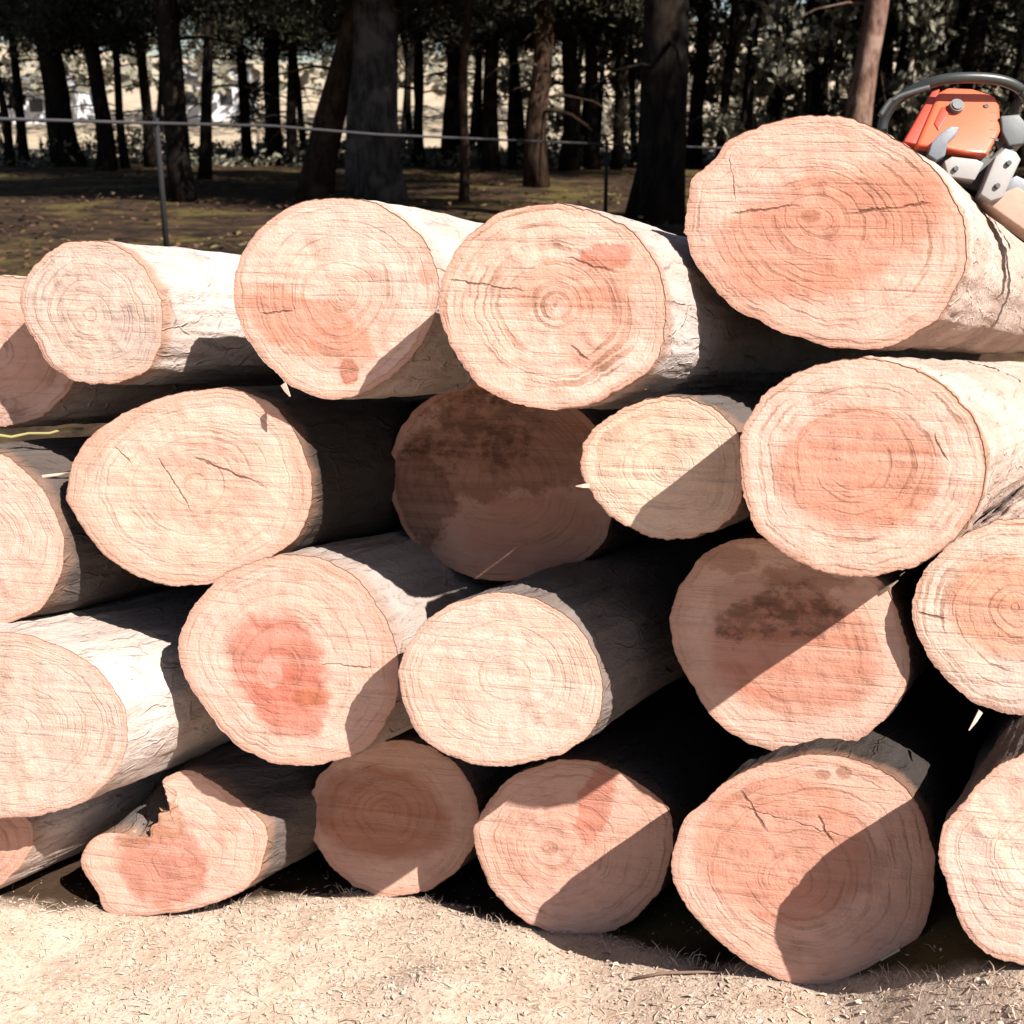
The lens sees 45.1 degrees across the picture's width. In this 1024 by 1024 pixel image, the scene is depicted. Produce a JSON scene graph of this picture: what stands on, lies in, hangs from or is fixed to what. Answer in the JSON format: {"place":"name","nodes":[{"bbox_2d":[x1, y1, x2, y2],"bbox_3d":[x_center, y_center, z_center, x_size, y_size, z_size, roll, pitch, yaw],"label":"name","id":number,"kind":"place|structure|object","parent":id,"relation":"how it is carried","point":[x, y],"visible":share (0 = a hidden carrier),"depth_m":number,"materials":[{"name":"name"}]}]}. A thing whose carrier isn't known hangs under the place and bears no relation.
{"place":"outdoors","nodes":[
{"label":"outdoors","id":0,"kind":"place"},
{"bbox_2d":[0,0,1012,61],"label":"sky","id":1,"kind":"structure","parent":0,"point":[154,52],"materials":[{"name":"white"}]},
{"bbox_2d":[0,36,1023,1023],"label":"ground","id":2,"kind":"structure","parent":0,"point":[666,918],"depth_m":2.77,"materials":[{"name":"dirt"},{"name":"dry grass"},{"name":"wood chips"}]},
{"bbox_2d":[0,6,27,159],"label":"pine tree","id":3,"kind":"object","parent":2,"relation":"on","point":[10,98],"visible":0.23,"depth_m":40.68,"materials":[{"name":"green plant"}]},
{"bbox_2d":[0,46,38,165],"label":"pine tree","id":4,"kind":"object","parent":2,"relation":"on","point":[8,142],"visible":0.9,"depth_m":38.75,"materials":[{"name":"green plant"}]},
{"bbox_2d":[0,2,45,164],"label":"pine tree","id":5,"kind":"object","parent":2,"relation":"on","point":[22,141],"visible":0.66,"depth_m":39.51,"materials":[{"name":"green plant"}]},
{"bbox_2d":[4,75,93,123],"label":"house","id":6,"kind":"structure","parent":2,"relation":"on","point":[32,109],"depth_m":93.89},
{"bbox_2d":[29,99,42,111],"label":"window","id":7,"kind":"structure","parent":6,"relation":"in","point":[33,106],"depth_m":93.58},
{"bbox_2d":[0,0,110,166],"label":"pine tree","id":8,"kind":"object","parent":2,"relation":"on","point":[53,70],"visible":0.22,"depth_m":38.36,"materials":[{"name":"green plant"}]},
{"bbox_2d":[0,0,157,170],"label":"pine tree","id":9,"kind":"object","parent":2,"relation":"on","point":[106,156],"visible":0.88,"depth_m":34.50,"materials":[{"name":"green plant"}]},
{"bbox_2d":[0,759,189,888],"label":"log","id":10,"kind":"object","parent":2,"relation":"on","point":[31,845],"visible":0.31,"depth_m":2.94,"materials":[{"name":"beige wood"}]},
{"bbox_2d":[0,583,231,817],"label":"log","id":11,"kind":"object","parent":10,"relation":"on","point":[98,700],"visible":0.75,"depth_m":2.70,"materials":[{"name":"beige wood"}]},
{"bbox_2d":[0,436,170,622],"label":"log","id":12,"kind":"object","parent":11,"relation":"on","point":[54,560],"visible":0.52,"depth_m":2.75,"materials":[{"name":"beige wood"}]},
{"bbox_2d":[0,427,83,438],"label":"twig","id":13,"kind":"object","parent":12,"relation":"on","point":[37,433],"visible":1,"depth_m":2.76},
{"bbox_2d":[0,275,288,428],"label":"log","id":14,"kind":"object","parent":12,"relation":"on","point":[36,389],"visible":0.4,"depth_m":2.83,"materials":[{"name":"beige wood"}]},
{"bbox_2d":[20,240,282,384],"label":"log","id":15,"kind":"object","parent":14,"relation":"on","point":[107,312],"visible":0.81,"depth_m":2.65,"materials":[{"name":"beige wood"}]},
{"bbox_2d":[0,0,219,168],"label":"pine tree","id":16,"kind":"object","parent":2,"relation":"on","point":[122,144],"visible":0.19,"depth_m":36.27,"materials":[{"name":"green plant"}]},
{"bbox_2d":[2,0,264,166],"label":"pine tree","id":17,"kind":"object","parent":2,"relation":"on","point":[149,150],"visible":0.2,"depth_m":37.24,"materials":[{"name":"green plant"}]},
{"bbox_2d":[26,0,273,202],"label":"pine tree","id":18,"kind":"object","parent":2,"relation":"on","point":[180,185],"visible":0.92,"depth_m":22.05,"materials":[{"name":"brown plant"}]},
{"bbox_2d":[111,33,191,154],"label":"pine tree","id":19,"kind":"object","parent":2,"relation":"on","point":[158,110],"visible":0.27,"depth_m":50.91,"materials":[{"name":"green plant"}]},
{"bbox_2d":[81,741,332,915],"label":"log","id":20,"kind":"object","parent":2,"relation":"on","point":[222,822],"visible":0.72,"depth_m":2.90,"materials":[{"name":"beige wood"}]},
{"bbox_2d":[86,0,334,179],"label":"pine tree","id":21,"kind":"object","parent":2,"relation":"on","point":[204,172],"visible":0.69,"depth_m":29.99,"materials":[{"name":"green plant"}]},
{"bbox_2d":[183,63,259,120],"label":"house","id":22,"kind":"structure","parent":2,"relation":"on","point":[223,105],"depth_m":97.04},
{"bbox_2d":[219,88,232,104],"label":"window","id":23,"kind":"structure","parent":22,"relation":"in","point":[224,100],"depth_m":96.90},
{"bbox_2d":[193,0,264,163],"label":"pine tree","id":24,"kind":"object","parent":2,"relation":"on","point":[245,132],"visible":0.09,"depth_m":40.23,"materials":[{"name":"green plant"}]},
{"bbox_2d":[212,79,266,161],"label":"shrub","id":25,"kind":"object","parent":2,"relation":"on","point":[255,110],"visible":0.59,"depth_m":42.74,"materials":[{"name":"green plant"}]},
{"bbox_2d":[179,1,344,165],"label":"pine tree","id":26,"kind":"object","parent":2,"relation":"on","point":[272,106],"visible":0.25,"depth_m":39.27,"materials":[{"name":"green plant"}]},
{"bbox_2d":[222,27,305,155],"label":"pine tree","id":27,"kind":"object","parent":2,"relation":"on","point":[264,66],"depth_m":50.04,"materials":[{"name":"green plant"}]},
{"bbox_2d":[187,0,343,166],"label":"pine tree","id":28,"kind":"object","parent":2,"relation":"on","point":[291,134],"visible":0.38,"depth_m":37.87,"materials":[{"name":"green plant"}]},
{"bbox_2d":[244,14,339,149],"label":"pine tree","id":29,"kind":"object","parent":2,"relation":"on","point":[302,133],"visible":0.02,"depth_m":44.08,"materials":[{"name":"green plant"}]},
{"bbox_2d":[204,0,499,202],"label":"pine tree","id":30,"kind":"object","parent":2,"relation":"on","point":[373,169],"visible":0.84,"depth_m":21.91,"materials":[{"name":"grey plant"}]},
{"bbox_2d":[191,0,525,200],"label":"pine tree","id":31,"kind":"object","parent":2,"relation":"on","point":[317,177],"visible":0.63,"depth_m":22.66,"materials":[{"name":"brown plant"}]},
{"bbox_2d":[0,117,721,246],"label":"fence","id":32,"kind":"object","parent":2,"relation":"on","point":[156,123],"visible":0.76,"depth_m":13.11,"materials":[{"name":"grey metal"}]},
{"bbox_2d":[317,0,458,166],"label":"pine tree","id":33,"kind":"object","parent":2,"relation":"on","point":[418,149],"visible":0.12,"depth_m":38.48,"materials":[{"name":"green plant"}]},
{"bbox_2d":[398,34,413,155],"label":"pine tree","id":34,"kind":"object","parent":2,"relation":"on","point":[407,116],"visible":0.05,"depth_m":48.76,"materials":[{"name":"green plant"}]},
{"bbox_2d":[398,31,441,153],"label":"pine tree","id":35,"kind":"object","parent":2,"relation":"on","point":[403,124],"visible":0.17,"depth_m":52.57,"materials":[{"name":"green plant"}]},
{"bbox_2d":[311,728,533,896],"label":"log","id":36,"kind":"object","parent":2,"relation":"on","point":[398,815],"visible":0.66,"depth_m":2.96,"materials":[{"name":"brown wood"}]},
{"bbox_2d":[178,529,511,765],"bbox_3d":[0.504,0.091,4.482,0.485,1.132,4.303,9,20,27],"label":"log","id":37,"kind":"object","parent":36,"relation":"on","point":[294,658],"visible":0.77,"depth_m":2.65,"materials":[{"name":"beige wood"}]},
{"bbox_2d":[66,385,436,586],"bbox_3d":[0.299,-0.275,4.474,0.543,1.106,4.327,9,20,27],"label":"log","id":38,"kind":"object","parent":37,"relation":"on","point":[201,487],"visible":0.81,"depth_m":2.65,"materials":[{"name":"beige wood"}]},
{"bbox_2d":[391,382,649,580],"bbox_3d":[0.963,-0.290,4.651,0.517,1.134,4.313,9,20,27],"label":"log","id":39,"kind":"object","parent":37,"relation":"on","point":[486,483],"visible":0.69,"depth_m":2.82,"materials":[{"name":"brown wood"}]},
{"bbox_2d":[233,198,484,399],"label":"log","id":40,"kind":"object","parent":39,"relation":"on","point":[336,298],"visible":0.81,"depth_m":2.47,"materials":[{"name":"beige wood"}]},
{"bbox_2d":[398,37,446,162],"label":"pine tree","id":41,"kind":"object","parent":2,"relation":"on","point":[412,160],"visible":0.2,"depth_m":41.72,"materials":[{"name":"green plant"}]},
{"bbox_2d":[340,2,524,164],"bbox_3d":[-2.046,-17.460,38.090,7.511,13.094,7.777,-7,19,-20],"label":"pine tree","id":42,"kind":"object","parent":2,"relation":"on","point":[449,110],"visible":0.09,"depth_m":39.29,"materials":[{"name":"brown plant"}]},
{"bbox_2d":[287,0,587,200],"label":"pine tree","id":43,"kind":"object","parent":2,"relation":"on","point":[464,187],"visible":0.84,"depth_m":22.22,"materials":[{"name":"brown plant"}]},
{"bbox_2d":[423,47,484,146],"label":"pine tree","id":44,"kind":"object","parent":2,"relation":"on","point":[457,134],"depth_m":55.13,"materials":[{"name":"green plant"}]},
{"bbox_2d":[434,51,505,160],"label":"pine tree","id":45,"kind":"object","parent":2,"relation":"on","point":[478,99],"visible":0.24,"depth_m":42.87,"materials":[{"name":"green plant"}]},
{"bbox_2d":[438,47,503,150],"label":"pine tree","id":46,"kind":"object","parent":2,"relation":"on","point":[472,132],"visible":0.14,"depth_m":56.08,"materials":[{"name":"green plant"}]},
{"bbox_2d":[408,0,566,170],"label":"pine tree","id":47,"kind":"object","parent":2,"relation":"on","point":[490,160],"visible":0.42,"depth_m":34.31,"materials":[{"name":"green plant"}]},
{"bbox_2d":[0,866,1023,1023],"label":"straw","id":48,"kind":"object","parent":2,"relation":"on","point":[468,1019],"visible":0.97,"depth_m":2.64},
{"bbox_2d":[0,0,1023,132],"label":"distant woods","id":49,"kind":"object","parent":2,"relation":"on","point":[305,76],"visible":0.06,"depth_m":84.83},
{"bbox_2d":[0,91,1023,166],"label":"undergrowth","id":50,"kind":"object","parent":2,"relation":"on","point":[42,156],"visible":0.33,"depth_m":40.53,"materials":[{"name":"green plant"}]},
{"bbox_2d":[0,162,1023,273],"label":"leaf litter","id":51,"kind":"object","parent":2,"relation":"on","point":[177,245],"visible":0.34,"depth_m":21.25,"materials":[{"name":"plant"}]},
{"bbox_2d":[416,0,610,168],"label":"pine tree","id":52,"kind":"object","parent":2,"relation":"on","point":[512,155],"visible":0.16,"depth_m":36.29,"materials":[{"name":"green plant"}]},
{"bbox_2d":[468,41,558,140],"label":"shrub","id":53,"kind":"object","parent":2,"relation":"on","point":[503,84],"visible":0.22,"depth_m":54.39,"materials":[{"name":"green plant"}]},
{"bbox_2d":[447,20,583,162],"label":"pine tree","id":54,"kind":"object","parent":2,"relation":"on","point":[519,125],"visible":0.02,"depth_m":41.25,"materials":[{"name":"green plant"}]},
{"bbox_2d":[505,0,643,170],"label":"pine tree","id":55,"kind":"object","parent":2,"relation":"on","point":[570,157],"visible":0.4,"depth_m":35.18,"materials":[{"name":"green plant"}]},
{"bbox_2d":[441,0,709,187],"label":"pine tree","id":56,"kind":"object","parent":2,"relation":"on","point":[535,170],"visible":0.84,"depth_m":26.44,"materials":[{"name":"brown plant"}]},
{"bbox_2d":[533,16,641,105],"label":"pine tree","id":57,"kind":"object","parent":2,"relation":"on","point":[580,55],"visible":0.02,"depth_m":49.38,"materials":[{"name":"green plant"}]},
{"bbox_2d":[482,0,701,169],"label":"pine tree","id":58,"kind":"object","parent":2,"relation":"on","point":[591,161],"visible":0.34,"depth_m":35.20,"materials":[{"name":"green plant"}]},
{"bbox_2d":[546,12,642,147],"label":"shrub","id":59,"kind":"object","parent":2,"relation":"on","point":[556,125],"visible":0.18,"depth_m":46.69,"materials":[{"name":"green plant"}]},
{"bbox_2d":[598,47,628,151],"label":"pine tree","id":60,"kind":"object","parent":2,"relation":"on","point":[600,112],"visible":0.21,"depth_m":49.34,"materials":[{"name":"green plant"}]},
{"bbox_2d":[473,676,761,933],"bbox_3d":[1.123,0.529,4.591,0.439,1.094,4.293,9,20,27],"label":"log","id":61,"kind":"object","parent":2,"relation":"on","point":[581,837],"visible":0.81,"depth_m":2.76,"materials":[{"name":"beige wood"}]},
{"bbox_2d":[398,519,755,766],"bbox_3d":[0.969,0.111,4.267,0.400,1.032,4.278,9,20,27],"label":"log","id":62,"kind":"object","parent":61,"relation":"on","point":[558,660],"visible":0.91,"depth_m":2.45,"materials":[{"name":"beige wood"}]},
{"bbox_2d":[559,1,690,169],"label":"pine tree","id":63,"kind":"object","parent":2,"relation":"on","point":[617,156],"visible":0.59,"depth_m":35.58,"materials":[{"name":"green plant"}]},
{"bbox_2d":[582,16,695,162],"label":"pine tree","id":64,"kind":"object","parent":2,"relation":"on","point":[631,74],"visible":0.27,"depth_m":41.43,"materials":[{"name":"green plant"}]},
{"bbox_2d":[582,0,766,224],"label":"pine tree","id":65,"kind":"object","parent":2,"relation":"on","point":[657,193],"visible":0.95,"depth_m":17.28,"materials":[{"name":"brown plant"}]},
{"bbox_2d":[632,971,726,979],"bbox_3d":[0.344,0.947,2.530,0.195,0.063,0.019,5,18,14],"label":"twig","id":66,"kind":"object","parent":2,"relation":"on","point":[665,973],"visible":1,"depth_m":2.54,"materials":[{"name":"wood"}]},
{"bbox_2d":[625,0,756,145],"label":"shrub","id":67,"kind":"object","parent":2,"relation":"on","point":[710,94],"visible":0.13,"depth_m":40.34,"materials":[{"name":"green plant"}]},
{"bbox_2d":[686,0,746,167],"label":"pine tree","id":68,"kind":"object","parent":2,"relation":"on","point":[694,157],"visible":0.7,"depth_m":37.27,"materials":[{"name":"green plant"}]},
{"bbox_2d":[691,0,768,157],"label":"pine tree","id":69,"kind":"object","parent":2,"relation":"on","point":[727,78],"visible":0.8,"depth_m":35.27,"materials":[{"name":"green plant"}]},
{"bbox_2d":[688,0,796,132],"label":"pine tree","id":70,"kind":"object","parent":2,"relation":"on","point":[748,92],"visible":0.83,"depth_m":35.25,"materials":[{"name":"brown plant"}]},
{"bbox_2d":[695,0,801,138],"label":"shrub","id":71,"kind":"object","parent":2,"relation":"on","point":[743,28],"visible":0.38,"depth_m":36.59,"materials":[{"name":"green plant"}]},
{"bbox_2d":[730,0,840,116],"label":"shrub","id":72,"kind":"object","parent":2,"relation":"on","point":[790,91],"visible":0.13,"depth_m":47.36,"materials":[{"name":"green plant"}]},
{"bbox_2d":[767,3,819,120],"bbox_3d":[8.569,-19.773,37.675,7.272,17.751,7.121,0,18,0],"label":"pine tree","id":73,"kind":"object","parent":2,"relation":"on","point":[779,95],"visible":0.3,"depth_m":39.31,"materials":[{"name":"brown plant"}]},
{"bbox_2d":[703,0,884,146],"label":"shrub","id":74,"kind":"object","parent":2,"relation":"on","point":[810,45],"visible":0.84,"depth_m":34.53,"materials":[{"name":"green plant"}]},
{"bbox_2d":[778,0,851,114],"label":"pine tree","id":75,"kind":"object","parent":2,"relation":"on","point":[811,6],"visible":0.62,"depth_m":35.38,"materials":[{"name":"brown plant"}]},
{"bbox_2d":[783,0,861,115],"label":"pine tree","id":76,"kind":"object","parent":2,"relation":"on","point":[817,98],"visible":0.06,"depth_m":42.12,"materials":[{"name":"brown plant"}]},
{"bbox_2d":[798,0,860,110],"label":"pine tree","id":77,"kind":"object","parent":2,"relation":"on","point":[816,70],"visible":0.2,"depth_m":43.26,"materials":[{"name":"brown plant"}]},
{"bbox_2d":[798,1,861,115],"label":"pine tree","id":78,"kind":"object","parent":2,"relation":"on","point":[825,96],"visible":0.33,"depth_m":39.51,"materials":[{"name":"brown plant"}]},
{"bbox_2d":[671,663,998,984],"bbox_3d":[1.554,0.475,4.233,0.482,1.151,4.310,9,20,27],"label":"log","id":79,"kind":"object","parent":2,"relation":"on","point":[815,861],"visible":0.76,"depth_m":2.40,"materials":[{"name":"beige wood"}]},
{"bbox_2d":[669,490,1017,750],"bbox_3d":[1.539,0.042,4.290,0.459,1.098,4.290,9,20,27],"label":"log","id":80,"kind":"object","parent":79,"relation":"on","point":[774,647],"visible":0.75,"depth_m":2.45,"materials":[{"name":"beige wood"}]},
{"bbox_2d":[576,389,768,540],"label":"log","id":81,"kind":"object","parent":80,"relation":"on","point":[666,467],"visible":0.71,"depth_m":2.27,"materials":[{"name":"beige wood"}]},
{"bbox_2d":[439,203,980,409],"bbox_3d":[1.061,-0.591,4.055,0.403,1.042,4.276,9,20,27],"label":"log","id":82,"kind":"object","parent":81,"relation":"on","point":[558,306],"visible":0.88,"depth_m":2.23,"materials":[{"name":"beige wood"}]},
{"bbox_2d":[785,0,888,125],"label":"pine tree","id":83,"kind":"object","parent":2,"relation":"on","point":[860,101],"visible":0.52,"depth_m":27.95,"materials":[{"name":"brown plant"}]},
{"bbox_2d":[783,0,915,119],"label":"shrub","id":84,"kind":"object","parent":2,"relation":"on","point":[839,105],"visible":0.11,"depth_m":44.41,"materials":[{"name":"green plant"}]},
{"bbox_2d":[814,0,919,111],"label":"pine tree","id":85,"kind":"object","parent":2,"relation":"on","point":[855,49],"visible":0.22,"depth_m":38.09,"materials":[{"name":"brown plant"}]},
{"bbox_2d":[838,4,944,127],"bbox_3d":[11.889,-18.417,38.331,6.889,14.871,6.529,0,18,0],"label":"pine tree","id":86,"kind":"object","parent":2,"relation":"on","point":[880,102],"visible":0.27,"depth_m":39.56,"materials":[{"name":"brown plant"}]},
{"bbox_2d":[877,2,918,133],"bbox_3d":[12.159,-19.509,36.121,8.501,18.211,7.994,-15,23,-40],"label":"pine tree","id":87,"kind":"object","parent":2,"relation":"on","point":[902,53],"visible":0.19,"depth_m":37.92,"materials":[{"name":"brown plant"}]},
{"bbox_2d":[886,31,914,100],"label":"pine tree","id":88,"kind":"object","parent":2,"relation":"on","point":[889,67],"visible":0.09,"depth_m":45.25,"materials":[{"name":"brown plant"}]},
{"bbox_2d":[854,0,967,135],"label":"pine tree","id":89,"kind":"object","parent":2,"relation":"on","point":[905,70],"visible":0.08,"depth_m":40.33,"materials":[{"name":"brown plant"}]},
{"bbox_2d":[880,0,963,141],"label":"shrub","id":90,"kind":"object","parent":2,"relation":"on","point":[928,53],"visible":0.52,"depth_m":32.12,"materials":[{"name":"green plant"}]},
{"bbox_2d":[847,5,1021,127],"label":"shrub","id":91,"kind":"object","parent":2,"relation":"on","point":[892,28],"visible":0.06,"depth_m":43.47,"materials":[{"name":"green plant"}]},
{"bbox_2d":[876,0,1013,100],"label":"pine tree","id":92,"kind":"object","parent":2,"relation":"on","point":[954,50],"visible":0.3,"depth_m":34.12,"materials":[{"name":"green plant"}]},
{"bbox_2d":[872,0,1020,156],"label":"shrub","id":93,"kind":"object","parent":2,"relation":"on","point":[1007,108],"visible":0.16,"depth_m":37.12,"materials":[{"name":"green plant"}]},
{"bbox_2d":[895,0,1023,101],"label":"pine tree","id":94,"kind":"object","parent":2,"relation":"on","point":[971,58],"visible":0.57,"depth_m":31.78,"materials":[{"name":"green plant"}]},
{"bbox_2d":[931,0,1023,91],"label":"pine tree","id":95,"kind":"object","parent":2,"relation":"on","point":[1009,38],"visible":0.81,"depth_m":32.66,"materials":[{"name":"green plant"}]},
{"bbox_2d":[938,712,1023,964],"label":"log","id":96,"kind":"object","parent":2,"relation":"on","point":[981,853],"visible":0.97,"depth_m":2.13,"materials":[{"name":"beige wood"}]},
{"bbox_2d":[912,486,1023,730],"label":"log","id":97,"kind":"object","parent":96,"relation":"on","point":[968,609],"visible":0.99,"depth_m":2.35,"materials":[{"name":"beige wood"}]},
{"bbox_2d":[740,356,1023,576],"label":"log","id":98,"kind":"object","parent":97,"relation":"on","point":[871,466],"visible":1,"depth_m":2.05,"materials":[{"name":"wood"}]},
{"bbox_2d":[684,114,1023,353],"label":"log","id":99,"kind":"object","parent":98,"relation":"on","point":[836,232],"visible":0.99,"depth_m":2.25,"materials":[{"name":"beige wood"}]},
{"bbox_2d":[877,72,1023,205],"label":"chainsaw","id":100,"kind":"object","parent":99,"relation":"on","point":[955,134],"visible":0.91,"depth_m":2.64,"materials":[{"name":"orange plastic"}]},
{"bbox_2d":[979,187,1023,240],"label":"wood wedge","id":101,"kind":"object","parent":99,"relation":"on","point":[1006,210],"visible":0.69,"depth_m":2.62,"materials":[{"name":"wood"}]},
{"bbox_2d":[977,3,1022,106],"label":"shrub","id":102,"kind":"object","parent":2,"relation":"on","point":[1003,89],"visible":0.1,"depth_m":43.18,"materials":[{"name":"green plant"}]},
{"bbox_2d":[990,28,1023,155],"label":"pine tree","id":103,"kind":"object","parent":2,"relation":"on","point":[1015,104],"visible":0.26,"depth_m":37.24,"materials":[{"name":"green plant"}]},
{"bbox_2d":[1016,76,1023,167],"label":"pine tree","id":104,"kind":"object","parent":2,"relation":"on","point":[1020,151],"visible":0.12,"depth_m":37.65,"materials":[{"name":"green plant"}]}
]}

